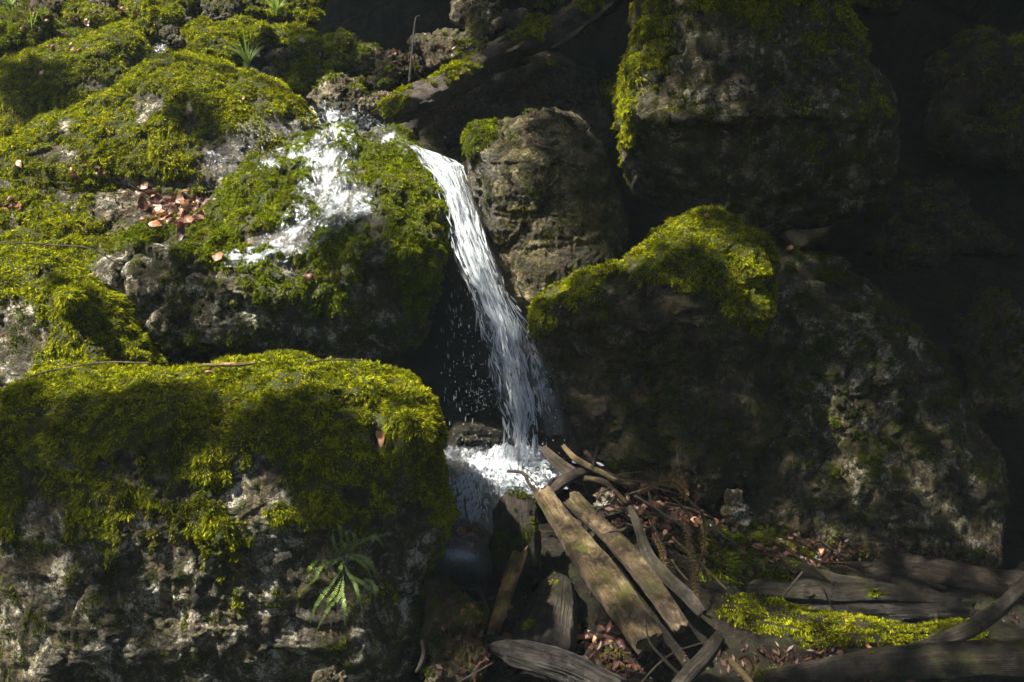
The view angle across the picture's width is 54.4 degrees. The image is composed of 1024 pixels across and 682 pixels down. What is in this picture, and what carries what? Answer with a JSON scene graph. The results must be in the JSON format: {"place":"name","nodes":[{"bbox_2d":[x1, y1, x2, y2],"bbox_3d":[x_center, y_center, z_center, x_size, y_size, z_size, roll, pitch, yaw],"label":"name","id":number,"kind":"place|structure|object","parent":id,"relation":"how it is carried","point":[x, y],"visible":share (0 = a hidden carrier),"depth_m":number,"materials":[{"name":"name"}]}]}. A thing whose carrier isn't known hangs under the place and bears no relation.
{"place":"outdoors","nodes":[
{"label":"outdoors","id":0,"kind":"place"},
{"bbox_2d":[413,145,539,459],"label":"waterfall","id":1,"kind":"structure","parent":0,"point":[488,308],"depth_m":4.64,"materials":[{"name":"grey liquid"}]},
{"bbox_2d":[461,442,548,518],"bbox_3d":[-0.034,0.605,4.292,0.550,0.268,0.462,0,14,0],"label":"water foam","id":2,"kind":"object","parent":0,"point":[523,459],"depth_m":4.37,"materials":[{"name":"white liquid"}]},
{"bbox_2d":[0,0,1023,681],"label":"ground","id":3,"kind":"structure","parent":0,"point":[910,38],"depth_m":6.28,"materials":[{"name":"soil"}]},
{"bbox_2d":[53,13,63,28],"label":"stone","id":4,"kind":"object","parent":3,"relation":"on","point":[57,23],"visible":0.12,"depth_m":7.40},
{"bbox_2d":[29,0,67,17],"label":"stone","id":5,"kind":"object","parent":4,"relation":"on","point":[55,5],"visible":0.52,"depth_m":7.46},
{"bbox_2d":[58,0,83,14],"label":"stone","id":6,"kind":"object","parent":3,"relation":"on","point":[63,7],"visible":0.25,"depth_m":7.48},
{"bbox_2d":[0,17,161,138],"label":"mossy boulder","id":7,"kind":"object","parent":3,"relation":"on","point":[66,78],"visible":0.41,"depth_m":6.55,"materials":[{"name":"plant"}]},
{"bbox_2d":[0,6,55,50],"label":"stone","id":8,"kind":"object","parent":7,"relation":"on","point":[23,38],"visible":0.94,"depth_m":6.88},
{"bbox_2d":[62,1,120,27],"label":"stone","id":9,"kind":"object","parent":7,"relation":"on","point":[110,14],"visible":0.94,"depth_m":7.05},
{"bbox_2d":[126,0,185,39],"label":"stone","id":10,"kind":"object","parent":7,"relation":"on","point":[162,13],"visible":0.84,"depth_m":7.07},
{"bbox_2d":[0,244,168,397],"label":"mossy boulder","id":11,"kind":"object","parent":3,"relation":"on","point":[57,308],"visible":0.65,"depth_m":4.18,"materials":[{"name":"plant"}]},
{"bbox_2d":[1,241,119,264],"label":"twig","id":12,"kind":"object","parent":11,"relation":"on","point":[62,245],"visible":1,"depth_m":4.30,"materials":[{"name":"wood"}]},
{"bbox_2d":[0,177,203,263],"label":"mossy boulder","id":13,"kind":"object","parent":3,"relation":"on","point":[41,216],"visible":0.25,"depth_m":5.26,"materials":[{"name":"plant"}]},
{"bbox_2d":[87,5,130,31],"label":"stone","id":14,"kind":"object","parent":3,"relation":"on","point":[124,13],"visible":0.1,"depth_m":7.41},
{"bbox_2d":[87,0,118,10],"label":"stone","id":15,"kind":"object","parent":14,"relation":"on","point":[113,4],"visible":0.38,"depth_m":7.25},
{"bbox_2d":[0,49,323,200],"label":"mossy boulder","id":16,"kind":"object","parent":3,"relation":"on","point":[168,121],"visible":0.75,"depth_m":5.57,"materials":[{"name":"plant"}]},
{"bbox_2d":[227,23,273,68],"bbox_3d":[-1.657,-1.837,6.196,0.350,0.290,0.227,0,14,0],"label":"grass tuft","id":17,"kind":"object","parent":16,"relation":"on","point":[246,58],"visible":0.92,"depth_m":6.23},
{"bbox_2d":[272,56,336,96],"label":"stone","id":18,"kind":"object","parent":16,"relation":"on","point":[299,76],"visible":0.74,"depth_m":6.42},
{"bbox_2d":[259,63,278,79],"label":"stone","id":19,"kind":"object","parent":18,"relation":"on","point":[272,69],"visible":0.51,"depth_m":6.38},
{"bbox_2d":[264,47,296,61],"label":"stone","id":20,"kind":"object","parent":18,"relation":"on","point":[283,54],"visible":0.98,"depth_m":6.52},
{"bbox_2d":[175,0,212,11],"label":"stone","id":21,"kind":"object","parent":3,"relation":"on","point":[193,5],"visible":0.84,"depth_m":7.54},
{"bbox_2d":[165,15,245,67],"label":"mossy boulder","id":22,"kind":"object","parent":3,"relation":"on","point":[200,34],"visible":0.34,"depth_m":6.62,"materials":[{"name":"plant"}]},
{"bbox_2d":[165,34,185,48],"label":"stone","id":23,"kind":"object","parent":22,"relation":"on","point":[174,41],"visible":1,"depth_m":6.57,"materials":[{"name":"stone"}]},
{"bbox_2d":[159,25,179,40],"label":"stone","id":24,"kind":"object","parent":23,"relation":"on","point":[166,31],"visible":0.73,"depth_m":6.67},
{"bbox_2d":[216,13,274,49],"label":"stone","id":25,"kind":"object","parent":22,"relation":"on","point":[261,29],"visible":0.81,"depth_m":6.91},
{"bbox_2d":[0,348,460,681],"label":"mossy boulder","id":26,"kind":"object","parent":3,"relation":"on","point":[162,523],"visible":0.94,"depth_m":3.42,"materials":[{"name":"plant"}]},
{"bbox_2d":[15,361,150,381],"bbox_3d":[-1.614,0.114,3.750,0.510,0.076,0.011,0,14,-1],"label":"twig","id":27,"kind":"object","parent":26,"relation":"on","point":[87,364],"visible":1,"depth_m":3.74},
{"bbox_2d":[198,362,255,366],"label":"pale twig","id":28,"kind":"object","parent":26,"relation":"on","point":[228,364],"visible":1,"depth_m":3.71,"materials":[{"name":"brown wood"}]},
{"bbox_2d":[306,522,383,628],"bbox_3d":[-0.565,0.793,3.361,0.265,0.354,0.096,0,14,0],"label":"fern","id":29,"kind":"object","parent":26,"relation":"attached to","point":[349,556],"visible":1,"depth_m":3.35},
{"bbox_2d":[84,117,455,366],"bbox_3d":[-1.150,-0.406,4.975,1.844,1.365,1.372,-6,15,-23],"label":"mossy boulder","id":30,"kind":"object","parent":3,"relation":"on","point":[372,291],"visible":0.81,"depth_m":4.61,"materials":[{"name":"stone"}]},
{"bbox_2d":[177,209,184,240],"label":"fallen leaf","id":31,"kind":"object","parent":30,"relation":"on","point":[180,229],"visible":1,"depth_m":4.64,"materials":[{"name":"brown plant"}]},
{"bbox_2d":[306,111,342,199],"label":"stream","id":32,"kind":"structure","parent":30,"relation":"on","point":[328,175],"depth_m":4.92,"materials":[{"name":"grey liquid"}]},
{"bbox_2d":[323,101,362,122],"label":"stone","id":33,"kind":"object","parent":32,"relation":"in","point":[340,111],"visible":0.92,"depth_m":5.68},
{"bbox_2d":[264,20,316,50],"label":"stone","id":34,"kind":"object","parent":3,"relation":"on","point":[280,37],"visible":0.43,"depth_m":7.02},
{"bbox_2d":[266,0,285,15],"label":"grass tuft","id":35,"kind":"object","parent":34,"relation":"on","point":[274,5],"visible":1,"depth_m":7.18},
{"bbox_2d":[259,0,328,25],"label":"stone","id":36,"kind":"object","parent":3,"relation":"on","point":[312,9],"visible":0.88,"depth_m":7.47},
{"bbox_2d":[287,26,354,72],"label":"stone","id":37,"kind":"object","parent":3,"relation":"on","point":[324,57],"visible":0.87,"depth_m":6.60,"materials":[{"name":"stone"}]},
{"bbox_2d":[311,665,347,681],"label":"stone","id":38,"kind":"object","parent":3,"relation":"on","point":[331,674],"visible":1,"depth_m":3.19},
{"bbox_2d":[306,72,377,115],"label":"stone","id":39,"kind":"object","parent":3,"relation":"on","point":[323,97],"visible":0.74,"depth_m":5.91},
{"bbox_2d":[343,30,383,76],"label":"stone","id":40,"kind":"object","parent":3,"relation":"on","point":[356,51],"visible":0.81,"depth_m":6.67,"materials":[{"name":"stone"}]},
{"bbox_2d":[364,48,412,90],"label":"stone","id":41,"kind":"object","parent":3,"relation":"on","point":[377,79],"visible":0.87,"depth_m":6.65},
{"bbox_2d":[0,0,816,587],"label":"ground moss","id":42,"kind":"object","parent":3,"relation":"on","point":[726,552],"visible":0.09,"depth_m":4.15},
{"bbox_2d":[398,51,427,81],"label":"stone","id":43,"kind":"object","parent":3,"relation":"on","point":[417,68],"visible":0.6,"depth_m":6.83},
{"bbox_2d":[407,21,495,69],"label":"stone","id":44,"kind":"object","parent":3,"relation":"on","point":[470,39],"visible":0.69,"depth_m":6.66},
{"bbox_2d":[419,569,489,681],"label":"stone boulder","id":45,"kind":"object","parent":3,"relation":"on","point":[440,588],"visible":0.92,"depth_m":3.46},
{"bbox_2d":[415,640,426,672],"bbox_3d":[-0.307,1.065,3.349,0.040,0.113,0.028,-10,17,-36],"label":"root","id":46,"kind":"object","parent":45,"relation":"hanging from","point":[422,658],"visible":1,"depth_m":3.34,"materials":[{"name":"wood"}]},
{"bbox_2d":[429,503,492,590],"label":"wet boulder","id":47,"kind":"object","parent":3,"relation":"on","point":[462,571],"visible":0.37,"depth_m":4.07,"materials":[{"name":"stone"}]},
{"bbox_2d":[445,547,479,562],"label":"stream","id":48,"kind":"structure","parent":47,"relation":"on","point":[457,554],"depth_m":3.95,"materials":[{"name":"grey liquid"}]},
{"bbox_2d":[397,161,528,437],"bbox_3d":[-0.203,-0.114,5.169,0.987,1.619,1.087,0,14,0],"label":"wet boulder","id":49,"kind":"object","parent":3,"relation":"on","point":[455,362],"visible":0.42,"depth_m":4.93,"materials":[{"name":"stone"}]},
{"bbox_2d":[442,417,508,452],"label":"wet boulder","id":50,"kind":"object","parent":3,"relation":"on","point":[470,433],"visible":0.59,"depth_m":4.65,"materials":[{"name":"stone"}]},
{"bbox_2d":[449,0,502,30],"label":"stone","id":51,"kind":"object","parent":3,"relation":"on","point":[464,13],"visible":0.81,"depth_m":6.88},
{"bbox_2d":[371,0,625,127],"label":"fallen log","id":52,"kind":"object","parent":3,"relation":"on","point":[446,84],"visible":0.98,"depth_m":5.90,"materials":[{"name":"brown wood"}]},
{"bbox_2d":[408,15,419,83],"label":"upright twig","id":53,"kind":"object","parent":52,"relation":"on","point":[410,69],"visible":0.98,"depth_m":6.50,"materials":[{"name":"brown wood"}]},
{"bbox_2d":[551,20,589,48],"bbox_3d":[0.380,-1.892,6.137,0.299,0.179,0.072,-9,17,-33],"label":"bark strip","id":54,"kind":"object","parent":52,"relation":"attached to","point":[570,36],"visible":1,"depth_m":6.10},
{"bbox_2d":[560,2,614,40],"bbox_3d":[0.487,-2.010,6.249,0.413,0.252,0.066,-8,16,-29],"label":"bark strip","id":55,"kind":"object","parent":52,"relation":"attached to","point":[596,16],"visible":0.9,"depth_m":6.24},
{"bbox_2d":[444,449,560,532],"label":"water","id":56,"kind":"structure","parent":3,"relation":"on","point":[488,491],"depth_m":4.38,"materials":[{"name":"liquid"}]},
{"bbox_2d":[397,61,612,165],"bbox_3d":[-0.072,-1.411,6.442,1.447,0.773,0.920,0,14,0],"label":"wet boulder","id":57,"kind":"object","parent":3,"relation":"on","point":[597,119],"visible":0.34,"depth_m":6.29,"materials":[{"name":"stone"}]},
{"bbox_2d":[1,1,1017,681],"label":"leaf litter","id":58,"kind":"object","parent":3,"relation":"on","point":[617,631],"visible":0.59,"depth_m":4.20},
{"bbox_2d":[241,0,269,18],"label":"stone","id":59,"kind":"object","parent":58,"relation":"on","point":[254,9],"visible":0.81,"depth_m":7.48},
{"bbox_2d":[357,95,381,110],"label":"stone","id":60,"kind":"object","parent":58,"relation":"on","point":[369,103],"visible":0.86,"depth_m":5.82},
{"bbox_2d":[477,586,490,617],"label":"twig","id":61,"kind":"object","parent":58,"relation":"on","point":[484,601],"visible":0.99,"depth_m":3.65,"materials":[{"name":"grey wood"}]},
{"bbox_2d":[487,546,527,638],"bbox_3d":[-0.020,0.934,3.708,0.063,0.269,0.290,7,16,27],"label":"short log","id":62,"kind":"object","parent":58,"relation":"on","point":[513,569],"visible":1,"depth_m":3.69,"materials":[{"name":"brown wood"}]},
{"bbox_2d":[613,478,673,488],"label":"twig","id":63,"kind":"object","parent":58,"relation":"on","point":[637,481],"visible":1,"depth_m":3.98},
{"bbox_2d":[656,473,688,501],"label":"conifer sprig","id":64,"kind":"object","parent":63,"relation":"on","point":[675,479],"visible":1,"depth_m":3.98,"materials":[{"name":"brown plant"}]},
{"bbox_2d":[634,494,694,534],"bbox_3d":[0.603,0.685,3.942,0.244,0.160,0.018,2,14,6],"label":"twig","id":65,"kind":"object","parent":58,"relation":"on","point":[660,512],"visible":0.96,"depth_m":3.94,"materials":[{"name":"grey wood"}]},
{"bbox_2d":[637,477,688,494],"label":"conifer sprig","id":66,"kind":"object","parent":65,"relation":"on","point":[666,482],"visible":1,"depth_m":3.95,"materials":[{"name":"brown plant"}]},
{"bbox_2d":[491,7,528,32],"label":"stone","id":67,"kind":"object","parent":3,"relation":"on","point":[509,19],"visible":0.77,"depth_m":6.79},
{"bbox_2d":[491,487,542,589],"bbox_3d":[0.018,0.793,3.965,0.208,0.396,0.326,0,14,0],"label":"rotten post","id":68,"kind":"object","parent":3,"relation":"on","point":[515,520],"visible":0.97,"depth_m":3.92,"materials":[{"name":"grey wood"}]},
{"bbox_2d":[533,485,663,655],"bbox_3d":[0.306,0.830,3.728,0.134,0.368,0.749,-8,16,-28],"label":"split plank","id":69,"kind":"object","parent":68,"relation":"on","point":[606,581],"visible":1,"depth_m":3.65,"materials":[{"name":"brown wood"}]},
{"bbox_2d":[507,469,537,491],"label":"twig","id":70,"kind":"object","parent":69,"relation":"on","point":[532,487],"visible":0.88,"depth_m":4.12,"materials":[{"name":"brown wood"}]},
{"bbox_2d":[514,12,543,31],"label":"stone","id":71,"kind":"object","parent":3,"relation":"on","point":[530,18],"visible":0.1,"depth_m":6.59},
{"bbox_2d":[520,0,563,13],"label":"stone","id":72,"kind":"object","parent":3,"relation":"on","point":[546,6],"visible":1,"depth_m":7.52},
{"bbox_2d":[508,332,579,477],"bbox_3d":[0.144,0.289,4.674,0.329,0.652,0.610,0,14,0],"label":"wet boulder","id":73,"kind":"object","parent":3,"relation":"on","point":[552,428],"visible":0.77,"depth_m":4.48,"materials":[{"name":"stone"}]},
{"bbox_2d":[460,106,628,319],"bbox_3d":[0.175,-0.611,5.284,0.899,1.235,0.911,0,14,0],"label":"stone boulder","id":74,"kind":"object","parent":3,"relation":"on","point":[552,209],"visible":0.83,"depth_m":4.99,"materials":[{"name":"stone"}]},
{"bbox_2d":[511,567,577,652],"bbox_3d":[0.116,1.124,3.817,0.283,0.374,0.464,0,14,0],"label":"round log","id":75,"kind":"object","parent":3,"relation":"on","point":[551,614],"visible":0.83,"depth_m":3.74,"materials":[{"name":"grey wood"}]},
{"bbox_2d":[485,639,629,681],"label":"wet log","id":76,"kind":"object","parent":3,"relation":"on","point":[556,664],"visible":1,"depth_m":3.38,"materials":[{"name":"grey wood"}]},
{"bbox_2d":[539,445,585,485],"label":"dark branch","id":77,"kind":"object","parent":3,"relation":"on","point":[558,463],"visible":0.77,"depth_m":4.23,"materials":[{"name":"brown plant"}]},
{"bbox_2d":[550,467,594,494],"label":"forked branch","id":78,"kind":"object","parent":77,"relation":"attached to","point":[559,484],"visible":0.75,"depth_m":4.11,"materials":[{"name":"brown plant"}]},
{"bbox_2d":[561,444,637,486],"bbox_3d":[0.352,0.513,4.100,0.371,0.110,0.041,10,17,35],"label":"yellow branch","id":79,"kind":"object","parent":78,"relation":"on","point":[578,460],"visible":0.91,"depth_m":4.10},
{"bbox_2d":[584,451,622,478],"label":"twig","id":80,"kind":"object","parent":79,"relation":"on","point":[586,453],"visible":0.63,"depth_m":4.11,"materials":[{"name":"wood"}]},
{"bbox_2d":[583,475,629,506],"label":"twig","id":81,"kind":"object","parent":3,"relation":"on","point":[607,484],"visible":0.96,"depth_m":4.07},
{"bbox_2d":[596,641,626,674],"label":"stone","id":82,"kind":"object","parent":3,"relation":"on","point":[614,651],"visible":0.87,"depth_m":3.43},
{"bbox_2d":[563,491,688,633],"bbox_3d":[0.446,0.840,3.859,0.112,0.345,0.673,-10,17,-36],"label":"split plank","id":83,"kind":"object","parent":3,"relation":"on","point":[628,555],"visible":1,"depth_m":3.83,"materials":[{"name":"brown wood"}]},
{"bbox_2d":[593,490,616,512],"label":"stone","id":84,"kind":"object","parent":83,"relation":"on","point":[599,498],"visible":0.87,"depth_m":3.98,"materials":[{"name":"stone"}]},
{"bbox_2d":[527,204,785,506],"bbox_3d":[0.666,0.025,4.859,1.204,1.368,1.115,0,14,0],"label":"mossy boulder","id":85,"kind":"object","parent":3,"relation":"on","point":[652,343],"visible":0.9,"depth_m":4.46,"materials":[{"name":"grey stone"}]},
{"bbox_2d":[653,532,666,566],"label":"conifer sprig","id":86,"kind":"object","parent":3,"relation":"on","point":[660,547],"visible":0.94,"depth_m":3.90,"materials":[{"name":"brown plant"}]},
{"bbox_2d":[627,504,706,618],"bbox_3d":[0.575,0.847,3.852,0.076,0.304,0.458,-9,17,-33],"label":"grey branch","id":87,"kind":"object","parent":3,"relation":"on","point":[685,594],"visible":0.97,"depth_m":3.82,"materials":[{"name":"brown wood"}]},
{"bbox_2d":[682,525,700,598],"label":"conifer sprig","id":88,"kind":"object","parent":3,"relation":"on","point":[689,544],"visible":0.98,"depth_m":3.86,"materials":[{"name":"brown plant"}]},
{"bbox_2d":[671,630,724,681],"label":"thick stick","id":89,"kind":"object","parent":3,"relation":"on","point":[697,664],"visible":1,"depth_m":3.38,"materials":[{"name":"grey wood"}]},
{"bbox_2d":[644,618,678,673],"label":"twig","id":90,"kind":"object","parent":89,"relation":"on","point":[668,663],"visible":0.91,"depth_m":3.36,"materials":[{"name":"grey wood"}]},
{"bbox_2d":[641,641,705,681],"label":"twig","id":91,"kind":"object","parent":89,"relation":"on","point":[652,669],"visible":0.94,"depth_m":3.42,"materials":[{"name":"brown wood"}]},
{"bbox_2d":[672,537,727,590],"bbox_3d":[0.733,0.868,3.884,0.225,0.205,0.015,3,14,13],"label":"twig","id":92,"kind":"object","parent":3,"relation":"on","point":[700,563],"visible":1,"depth_m":3.88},
{"bbox_2d":[695,519,708,574],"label":"conifer sprig","id":93,"kind":"object","parent":3,"relation":"on","point":[703,548],"visible":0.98,"depth_m":3.90,"materials":[{"name":"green plant"}]},
{"bbox_2d":[726,657,752,681],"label":"yellow stick","id":94,"kind":"object","parent":3,"relation":"on","point":[740,671],"visible":1,"depth_m":3.41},
{"bbox_2d":[738,654,756,678],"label":"conifer sprig","id":95,"kind":"object","parent":3,"relation":"on","point":[744,657],"visible":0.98,"depth_m":3.50,"materials":[{"name":"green plant"}]},
{"bbox_2d":[610,0,900,235],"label":"stone boulder","id":96,"kind":"object","parent":3,"relation":"on","point":[773,117],"visible":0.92,"depth_m":5.29,"materials":[{"name":"stone"}]},
{"bbox_2d":[721,519,798,581],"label":"stone","id":97,"kind":"object","parent":3,"relation":"on","point":[777,573],"visible":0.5,"depth_m":4.21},
{"bbox_2d":[720,488,752,534],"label":"stone","id":98,"kind":"object","parent":97,"relation":"on","point":[731,512],"visible":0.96,"depth_m":4.31,"materials":[{"name":"stone"}]},
{"bbox_2d":[768,551,874,583],"bbox_3d":[1.249,0.981,4.217,0.588,0.201,0.138,4,15,16],"label":"bark log","id":99,"kind":"object","parent":3,"relation":"on","point":[829,575],"visible":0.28,"depth_m":4.17,"materials":[{"name":"brown wood"}]},
{"bbox_2d":[707,590,988,649],"bbox_3d":[1.280,1.146,3.856,1.084,0.271,0.271,2,14,9],"label":"mossy log","id":100,"kind":"object","parent":3,"relation":"on","point":[797,625],"visible":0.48,"depth_m":3.81,"materials":[{"name":"plant"}]},
{"bbox_2d":[747,577,963,603],"bbox_3d":[1.382,1.025,4.042,0.896,0.117,0.127,1,14,4],"label":"driftwood","id":101,"kind":"object","parent":3,"relation":"on","point":[807,590],"visible":0.85,"depth_m":4.01,"materials":[{"name":"grey wood"}]},
{"bbox_2d":[767,536,833,584],"bbox_3d":[1.165,0.886,4.021,0.271,0.188,0.014,3,14,10],"label":"twig","id":102,"kind":"object","parent":101,"relation":"on","point":[800,559],"visible":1,"depth_m":4.02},
{"bbox_2d":[735,244,1009,568],"bbox_3d":[1.705,0.353,5.061,1.467,1.664,1.522,0,14,0],"label":"stone boulder","id":103,"kind":"object","parent":3,"relation":"on","point":[880,415],"visible":0.6,"depth_m":4.64,"materials":[{"name":"stone"}]},
{"bbox_2d":[747,636,1023,681],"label":"branch","id":104,"kind":"object","parent":3,"relation":"on","point":[998,659],"visible":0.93,"depth_m":3.51,"materials":[{"name":"brown wood"}]},
{"bbox_2d":[798,601,976,621],"bbox_3d":[1.454,1.087,3.990,0.832,0.069,0.082,0,14,0],"label":"wet board","id":105,"kind":"object","parent":3,"relation":"on","point":[912,612],"visible":0.56,"depth_m":3.96,"materials":[{"name":"grey wood"}]},
{"bbox_2d":[848,553,1023,598],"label":"bark log","id":106,"kind":"object","parent":3,"relation":"on","point":[947,572],"visible":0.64,"depth_m":4.36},
{"bbox_2d":[863,175,1014,271],"bbox_3d":[2.830,-0.753,6.625,1.030,0.705,0.970,0,14,0],"label":"stone","id":107,"kind":"object","parent":3,"relation":"on","point":[927,223],"visible":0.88,"depth_m":6.37,"materials":[{"name":"stone"}]},
{"bbox_2d":[912,574,1023,644],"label":"curved branch","id":108,"kind":"object","parent":3,"relation":"on","point":[998,609],"visible":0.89,"depth_m":3.64,"materials":[{"name":"grey wood"}]},
{"bbox_2d":[921,25,1023,176],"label":"stone","id":109,"kind":"object","parent":3,"relation":"on","point":[974,78],"visible":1,"depth_m":6.65,"materials":[{"name":"stone"}]},
{"bbox_2d":[945,286,1023,418],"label":"stone","id":110,"kind":"object","parent":3,"relation":"on","point":[986,328],"visible":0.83,"depth_m":5.69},
{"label":"stone","id":111,"kind":"object","parent":3,"relation":"on","visible":0},
{"bbox_2d":[200,0,243,21],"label":"stone","id":112,"kind":"object","parent":111,"relation":"on","point":[217,10],"visible":0.84,"depth_m":7.32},
{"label":"stone","id":113,"kind":"object","parent":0,"visible":0},
{"bbox_2d":[599,79,616,106],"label":"stone","id":114,"kind":"object","parent":113,"relation":"on","point":[606,88],"visible":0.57,"depth_m":6.90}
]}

